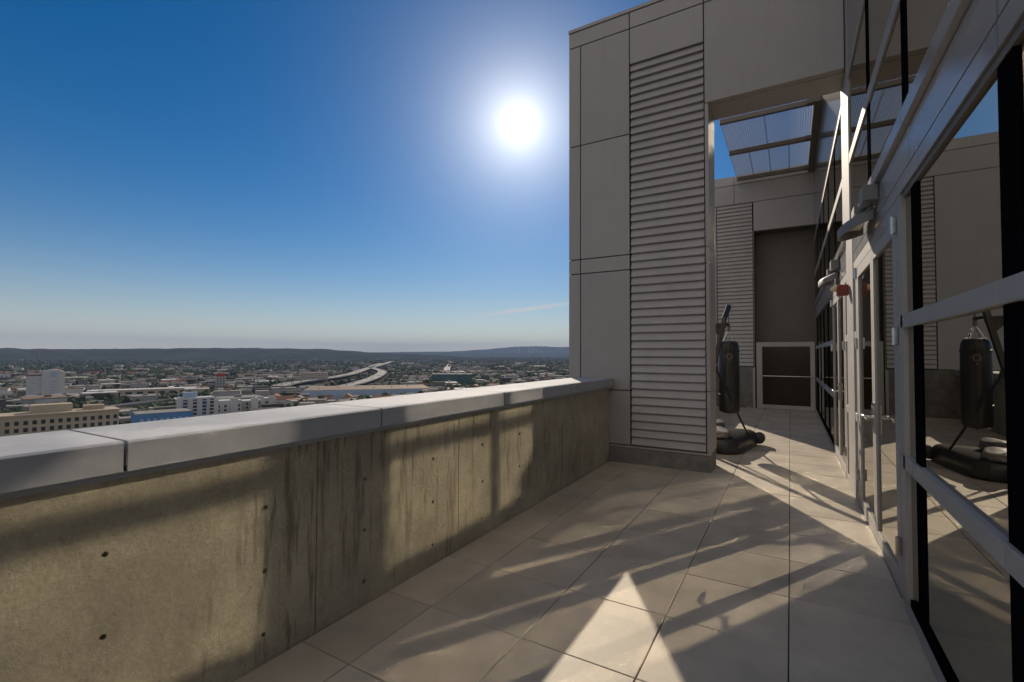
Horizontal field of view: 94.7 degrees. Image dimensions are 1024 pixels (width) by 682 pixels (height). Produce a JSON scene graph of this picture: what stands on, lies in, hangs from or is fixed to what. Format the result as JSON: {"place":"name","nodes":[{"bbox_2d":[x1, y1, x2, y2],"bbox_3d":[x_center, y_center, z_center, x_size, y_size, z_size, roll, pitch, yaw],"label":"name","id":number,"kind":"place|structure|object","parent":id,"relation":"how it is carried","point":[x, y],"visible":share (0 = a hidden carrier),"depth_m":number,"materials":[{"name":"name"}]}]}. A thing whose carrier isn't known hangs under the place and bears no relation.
{"place":"outdoors","nodes":[
{"label":"outdoors","id":0,"kind":"place"},
{"bbox_2d":[0,387,10,390],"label":"building","id":1,"kind":"structure","parent":0,"point":[6,389],"depth_m":677.83,"materials":[{"name":"white paint"}]},
{"bbox_2d":[0,391,12,397],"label":"house","id":2,"kind":"structure","parent":0,"point":[5,394],"depth_m":630.77,"materials":[{"name":"white paint"}]},
{"bbox_2d":[0,372,16,376],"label":"building","id":3,"kind":"structure","parent":0,"point":[4,374],"depth_m":1120.20,"materials":[{"name":"white paint"}]},
{"bbox_2d":[16,388,25,394],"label":"building","id":4,"kind":"structure","parent":0,"point":[19,389],"depth_m":674.21,"materials":[{"name":"beige paint"}]},
{"bbox_2d":[65,371,76,374],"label":"building","id":5,"kind":"structure","parent":0,"point":[72,373],"depth_m":1210.41,"materials":[{"name":"beige paint"}]},
{"bbox_2d":[97,378,115,384],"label":"building","id":6,"kind":"structure","parent":0,"point":[106,380],"depth_m":862.83,"materials":[{"name":"beige paint"}]},
{"bbox_2d":[0,348,491,360],"bbox_3d":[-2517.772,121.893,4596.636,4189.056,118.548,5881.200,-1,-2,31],"label":"hills","id":7,"kind":"structure","parent":0,"point":[6,354],"depth_m":4116.94,"materials":[{"name":"grey"}]},
{"bbox_2d":[271,386,295,395],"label":"building","id":8,"kind":"structure","parent":0,"point":[278,390],"depth_m":680.57,"materials":[{"name":"grey paint"}]},
{"bbox_2d":[330,396,344,399],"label":"house","id":9,"kind":"structure","parent":0,"point":[337,397],"depth_m":564.14,"materials":[{"name":"white paint"}]},
{"bbox_2d":[345,393,352,398],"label":"house","id":10,"kind":"structure","parent":0,"point":[348,396],"depth_m":593.69,"materials":[{"name":"beige paint"}]},
{"bbox_2d":[0,0,812,351],"label":"sky","id":11,"kind":"structure","parent":0,"point":[346,175],"materials":[{"name":"blue"}]},
{"bbox_2d":[0,357,816,409],"bbox_3d":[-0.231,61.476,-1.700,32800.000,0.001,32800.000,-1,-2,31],"label":"ground","id":12,"kind":"structure","parent":0,"point":[382,378],"depth_m":1324.04,"materials":[{"name":"grey"}]},
{"bbox_2d":[0,380,23,382],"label":"building","id":13,"kind":"structure","parent":12,"relation":"on","point":[11,381],"depth_m":873.92,"materials":[{"name":"grey paint"}]},
{"bbox_2d":[5,397,33,404],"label":"building","id":14,"kind":"structure","parent":12,"relation":"on","point":[20,400],"depth_m":502.64,"materials":[{"name":"grey paint"}]},
{"bbox_2d":[20,394,67,403],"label":"building","id":15,"kind":"structure","parent":12,"relation":"on","point":[47,398],"depth_m":522.93,"materials":[{"name":"white paint"}]},
{"bbox_2d":[26,369,79,395],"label":"white tower block","id":16,"kind":"structure","parent":12,"relation":"on","point":[52,381],"depth_m":625.06,"materials":[{"name":"paint"}]},
{"bbox_2d":[50,372,56,376],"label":"arch window","id":17,"kind":"structure","parent":16,"relation":"in","point":[52,374],"depth_m":629.10,"materials":[{"name":"glass"}]},
{"bbox_2d":[0,402,120,436],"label":"hotel","id":18,"kind":"structure","parent":12,"relation":"on","point":[40,418],"depth_m":233.44,"materials":[{"name":"beige paint"}]},
{"bbox_2d":[53,392,78,395],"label":"building","id":19,"kind":"structure","parent":12,"relation":"on","point":[71,394],"depth_m":587.24,"materials":[{"name":"grey paint"}]},
{"bbox_2d":[65,386,84,394],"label":"building","id":20,"kind":"structure","parent":12,"relation":"on","point":[73,389],"depth_m":683.17,"materials":[{"name":"white paint"}]},
{"bbox_2d":[65,376,85,379],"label":"building","id":21,"kind":"structure","parent":12,"relation":"on","point":[73,377],"depth_m":990.23,"materials":[{"name":"beige paint"}]},
{"bbox_2d":[75,396,85,400],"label":"street tree","id":22,"kind":"object","parent":12,"relation":"on","point":[81,398],"visible":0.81,"depth_m":530.06,"materials":[{"name":"green plant"}]},
{"bbox_2d":[67,384,101,388],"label":"building","id":23,"kind":"structure","parent":12,"relation":"on","point":[87,386],"depth_m":737.75,"materials":[{"name":"grey paint"}]},
{"bbox_2d":[81,390,118,399],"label":"building","id":24,"kind":"structure","parent":12,"relation":"on","point":[99,391],"depth_m":597.63,"materials":[{"name":"beige paint"}]},
{"bbox_2d":[101,382,120,388],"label":"building","id":25,"kind":"structure","parent":12,"relation":"on","point":[110,384],"depth_m":765.06,"materials":[{"name":"beige paint"}]},
{"bbox_2d":[106,393,116,399],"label":"street tree","id":26,"kind":"object","parent":12,"relation":"on","point":[110,396],"visible":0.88,"depth_m":563.89,"materials":[{"name":"green plant"}]},
{"bbox_2d":[130,382,150,388],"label":"building","id":27,"kind":"structure","parent":12,"relation":"on","point":[139,385],"depth_m":793.35,"materials":[{"name":"grey paint"}]},
{"bbox_2d":[86,386,197,396],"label":"depot","id":28,"kind":"structure","parent":12,"relation":"on","point":[164,390],"depth_m":671.21,"materials":[{"name":"beige paint"}]},
{"bbox_2d":[127,393,158,404],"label":"building","id":29,"kind":"structure","parent":12,"relation":"on","point":[144,397],"depth_m":563.91,"materials":[{"name":"grey paint"}]},
{"bbox_2d":[136,378,150,382],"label":"building","id":30,"kind":"structure","parent":12,"relation":"on","point":[140,380],"depth_m":901.15,"materials":[{"name":"white paint"}]},
{"bbox_2d":[131,408,192,422],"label":"blue hall","id":31,"kind":"structure","parent":12,"relation":"on","point":[147,416],"depth_m":340.52,"materials":[{"name":"paint"}]},
{"bbox_2d":[157,381,181,383],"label":"building","id":32,"kind":"structure","parent":12,"relation":"on","point":[169,382],"depth_m":851.10,"materials":[{"name":"white paint"}]},
{"bbox_2d":[175,379,186,381],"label":"house","id":33,"kind":"structure","parent":12,"relation":"on","point":[181,380],"depth_m":906.04,"materials":[{"name":"pink paint"}]},
{"bbox_2d":[105,393,261,406],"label":"overpass","id":34,"kind":"object","parent":12,"relation":"on","point":[135,403],"visible":0.48,"depth_m":525.61,"materials":[{"name":"concrete"}]},
{"bbox_2d":[180,375,201,377],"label":"building","id":35,"kind":"structure","parent":12,"relation":"on","point":[189,376],"depth_m":1022.93,"materials":[{"name":"grey paint"}]},
{"bbox_2d":[176,392,214,416],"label":"apartment block","id":36,"kind":"structure","parent":12,"relation":"on","point":[199,405],"depth_m":383.69,"materials":[{"name":"white paint"}]},
{"bbox_2d":[184,386,209,392],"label":"building","id":37,"kind":"structure","parent":12,"relation":"on","point":[198,389],"depth_m":668.78,"materials":[{"name":"beige paint"}]},
{"bbox_2d":[215,373,225,387],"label":"sign building","id":38,"kind":"structure","parent":12,"relation":"on","point":[220,380],"depth_m":744.60,"materials":[{"name":"grey paint"}]},
{"bbox_2d":[213,389,240,395],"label":"building","id":39,"kind":"structure","parent":12,"relation":"on","point":[225,392],"depth_m":632.27,"materials":[{"name":"grey paint"}]},
{"bbox_2d":[215,398,241,414],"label":"apartment wing","id":40,"kind":"structure","parent":12,"relation":"on","point":[230,405],"depth_m":418.23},
{"bbox_2d":[215,395,259,399],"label":"building","id":41,"kind":"structure","parent":12,"relation":"on","point":[242,397],"depth_m":539.00,"materials":[{"name":"grey paint"}]},
{"bbox_2d":[237,385,252,388],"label":"building","id":42,"kind":"structure","parent":12,"relation":"on","point":[245,386],"depth_m":738.58,"materials":[{"name":"grey paint"}]},
{"bbox_2d":[237,373,255,376],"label":"building","id":43,"kind":"structure","parent":12,"relation":"on","point":[241,375],"depth_m":1110.79,"materials":[{"name":"white paint"}]},
{"bbox_2d":[241,398,260,411],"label":"apartment wing","id":44,"kind":"structure","parent":12,"relation":"on","point":[247,404],"depth_m":438.90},
{"bbox_2d":[255,396,275,403],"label":"apartment wing","id":45,"kind":"structure","parent":12,"relation":"on","point":[268,400],"depth_m":485.13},
{"bbox_2d":[275,374,292,378],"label":"building","id":46,"kind":"structure","parent":12,"relation":"on","point":[286,375],"depth_m":1113.37,"materials":[{"name":"white paint"}]},
{"bbox_2d":[0,356,568,423],"bbox_3d":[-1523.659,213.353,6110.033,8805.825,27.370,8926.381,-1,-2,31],"label":"distant trees","id":47,"kind":"object","parent":12,"relation":"on","point":[158,370],"visible":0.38,"depth_m":1584.64,"materials":[{"name":"green plant"}]},
{"bbox_2d":[0,358,568,423],"bbox_3d":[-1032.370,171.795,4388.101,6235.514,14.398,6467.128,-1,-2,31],"label":"distant roofs","id":48,"kind":"structure","parent":12,"relation":"on","point":[265,390],"depth_m":1039.02,"materials":[{"name":"grey"}]},
{"bbox_2d":[275,395,293,400],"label":"house","id":49,"kind":"structure","parent":12,"relation":"on","point":[282,398],"depth_m":564.95,"materials":[{"name":"beige paint"}]},
{"bbox_2d":[278,401,291,405],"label":"house","id":50,"kind":"structure","parent":12,"relation":"on","point":[286,402],"depth_m":521.25,"materials":[{"name":"white paint"}]},
{"bbox_2d":[285,397,326,400],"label":"building","id":51,"kind":"structure","parent":12,"relation":"on","point":[306,398],"depth_m":563.44,"materials":[{"name":"white paint"}]},
{"bbox_2d":[298,385,315,390],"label":"house","id":52,"kind":"structure","parent":12,"relation":"on","point":[302,388],"depth_m":770.41,"materials":[{"name":"white paint"}]},
{"bbox_2d":[300,372,327,381],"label":"office block","id":53,"kind":"structure","parent":12,"relation":"on","point":[312,375],"depth_m":1019.32,"materials":[{"name":"pink paint"}]},
{"bbox_2d":[271,361,393,385],"bbox_3d":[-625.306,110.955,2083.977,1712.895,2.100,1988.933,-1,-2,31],"label":"freeway","id":54,"kind":"structure","parent":12,"relation":"on","point":[332,377],"depth_m":1110.32,"materials":[{"name":"concrete"}]},
{"bbox_2d":[327,399,349,402],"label":"building","id":55,"kind":"structure","parent":12,"relation":"on","point":[335,400],"depth_m":540.46,"materials":[{"name":"grey paint"}]},
{"bbox_2d":[336,363,386,385],"bbox_3d":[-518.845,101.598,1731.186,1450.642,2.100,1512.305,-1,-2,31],"label":"freeway","id":56,"kind":"structure","parent":12,"relation":"on","point":[380,373],"depth_m":1074.93,"materials":[{"name":"concrete"}]},
{"bbox_2d":[302,384,429,396],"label":"warehouse","id":57,"kind":"structure","parent":12,"relation":"on","point":[354,390],"depth_m":696.25,"materials":[{"name":"paint"}]},
{"bbox_2d":[372,395,392,397],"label":"house","id":58,"kind":"structure","parent":12,"relation":"on","point":[376,396],"depth_m":581.94,"materials":[{"name":"beige paint"}]},
{"bbox_2d":[408,375,427,379],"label":"building","id":59,"kind":"structure","parent":12,"relation":"on","point":[417,376],"depth_m":1063.35,"materials":[{"name":"white paint"}]},
{"bbox_2d":[432,373,471,383],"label":"glass office block","id":60,"kind":"structure","parent":12,"relation":"on","point":[465,378],"depth_m":909.25,"materials":[{"name":"teal glass"}]},
{"bbox_2d":[369,352,568,356],"bbox_3d":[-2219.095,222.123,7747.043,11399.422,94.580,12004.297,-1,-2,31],"label":"distant hills","id":61,"kind":"structure","parent":12,"relation":"on","point":[508,354],"depth_m":10247.14,"materials":[{"name":"grey"}]},
{"bbox_2d":[538,373,554,377],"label":"building","id":62,"kind":"structure","parent":12,"relation":"on","point":[548,374],"depth_m":1205.99,"materials":[{"name":"white paint"}]},
{"bbox_2d":[418,346,568,352],"bbox_3d":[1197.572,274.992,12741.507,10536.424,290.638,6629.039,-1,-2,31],"label":"mountains","id":63,"kind":"structure","parent":0,"point":[545,349],"depth_m":12530.63,"materials":[{"name":"grey"}]},
{"bbox_2d":[506,374,516,379],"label":"building","id":64,"kind":"structure","parent":0,"point":[513,377],"depth_m":1138.10,"materials":[{"name":"grey paint"}]},
{"bbox_2d":[234,406,937,681],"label":"terrace floor","id":65,"kind":"structure","parent":0,"point":[764,561],"depth_m":2.95,"materials":[{"name":"beige tile"}]},
{"bbox_2d":[0,377,612,681],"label":"parapet wall","id":66,"kind":"structure","parent":65,"relation":"on","point":[230,547],"depth_m":2.23,"materials":[{"name":"concrete"}]},
{"bbox_2d":[568,0,843,472],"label":"stair tower","id":67,"kind":"structure","parent":65,"relation":"on","point":[657,88],"depth_m":6.40,"materials":[{"name":"grey metal"}]},
{"bbox_2d":[715,304,764,454],"bbox_3d":[3.417,0.573,7.802,1.354,2.312,1.032,2,-2,-42],"label":"bag stand","id":68,"kind":"object","parent":65,"relation":"on","point":[738,441],"visible":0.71,"depth_m":7.36,"materials":[{"name":"black metal"}]},
{"bbox_2d":[716,419,725,427],"bbox_3d":[3.412,1.414,7.954,0.405,0.156,0.307,2,-2,-42],"label":"weight bag","id":69,"kind":"object","parent":68,"relation":"on","point":[721,423],"visible":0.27,"depth_m":7.88,"materials":[{"name":"grey fabric"}]},
{"bbox_2d":[717,426,730,437],"bbox_3d":[3.256,1.426,7.450,0.326,0.102,0.750,0,-2,16],"label":"weight bag","id":70,"kind":"object","parent":68,"relation":"on","point":[722,432],"visible":0.5,"depth_m":7.15,"materials":[{"name":"grey fabric"}]},
{"bbox_2d":[718,326,739,413],"bbox_3d":[3.498,0.466,7.609,0.316,1.425,0.316,-1,-2,31],"label":"punching bag","id":71,"kind":"object","parent":68,"relation":"hanging from","point":[728,365],"visible":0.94,"depth_m":7.48,"materials":[{"name":"black leather"}]},
{"bbox_2d":[715,164,817,408],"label":"end wall","id":72,"kind":"structure","parent":65,"relation":"on","point":[764,261],"depth_m":13.60,"materials":[{"name":"grey"}]},
{"bbox_2d":[813,0,1023,681],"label":"office building","id":73,"kind":"structure","parent":0,"point":[919,347],"depth_m":2.26,"materials":[{"name":"black"}]},
{"bbox_2d":[719,96,821,180],"bbox_3d":[6.317,-4.738,11.508,1.864,0.176,4.190,-1,-2,31],"label":"canopy","id":74,"kind":"object","parent":73,"relation":"attached to","point":[811,138],"visible":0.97,"depth_m":11.16,"materials":[{"name":"grey metal"}]},
{"bbox_2d":[756,342,815,410],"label":"gate","id":75,"kind":"structure","parent":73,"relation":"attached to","point":[809,356],"depth_m":13.01,"materials":[{"name":"metal"}]},
{"bbox_2d":[818,259,839,287],"bbox_3d":[4.462,-0.929,6.669,0.227,0.310,0.710,-1,-2,31],"label":"wall light","id":76,"kind":"object","parent":73,"relation":"attached to","point":[831,276],"visible":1,"depth_m":6.50,"materials":[{"name":"grey metal"}]},
{"bbox_2d":[830,296,839,459],"bbox_3d":[4.818,0.516,7.048,0.123,2.355,0.967,-1,-2,31],"label":"door","id":77,"kind":"structure","parent":73,"relation":"in","point":[833,303],"depth_m":7.20,"materials":[{"name":"grey metal"}]},
{"bbox_2d":[830,284,848,295],"bbox_3d":[3.694,-0.569,5.323,0.166,0.120,0.110,-1,-2,31],"label":"alarm strobe","id":78,"kind":"object","parent":73,"relation":"attached to","point":[841,290],"visible":1,"depth_m":5.27,"materials":[{"name":"red paint"}]},
{"bbox_2d":[833,296,846,475],"bbox_3d":[4.324,0.491,6.211,0.123,2.355,0.967,-1,-2,31],"label":"door","id":79,"kind":"structure","parent":73,"relation":"in","point":[841,390],"depth_m":6.32,"materials":[{"name":"grey metal"}]},
{"bbox_2d":[837,183,878,241],"bbox_3d":[2.810,-1.013,3.872,0.227,0.310,0.710,-1,-2,31],"label":"wall light","id":80,"kind":"object","parent":73,"relation":"attached to","point":[861,215],"visible":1,"depth_m":3.71,"materials":[{"name":"grey metal"}]},
{"bbox_2d":[853,250,875,537],"bbox_3d":[3.181,0.433,4.275,0.123,2.355,1.040,-1,-2,31],"label":"door","id":81,"kind":"structure","parent":73,"relation":"in","point":[863,273],"depth_m":4.30,"materials":[{"name":"grey metal"}]},
{"bbox_2d":[864,216,902,595],"bbox_3d":[2.648,0.406,3.373,0.123,2.355,1.044,-1,-2,31],"label":"door","id":82,"kind":"structure","parent":73,"relation":"in","point":[886,415],"depth_m":3.36,"materials":[{"name":"grey metal"}]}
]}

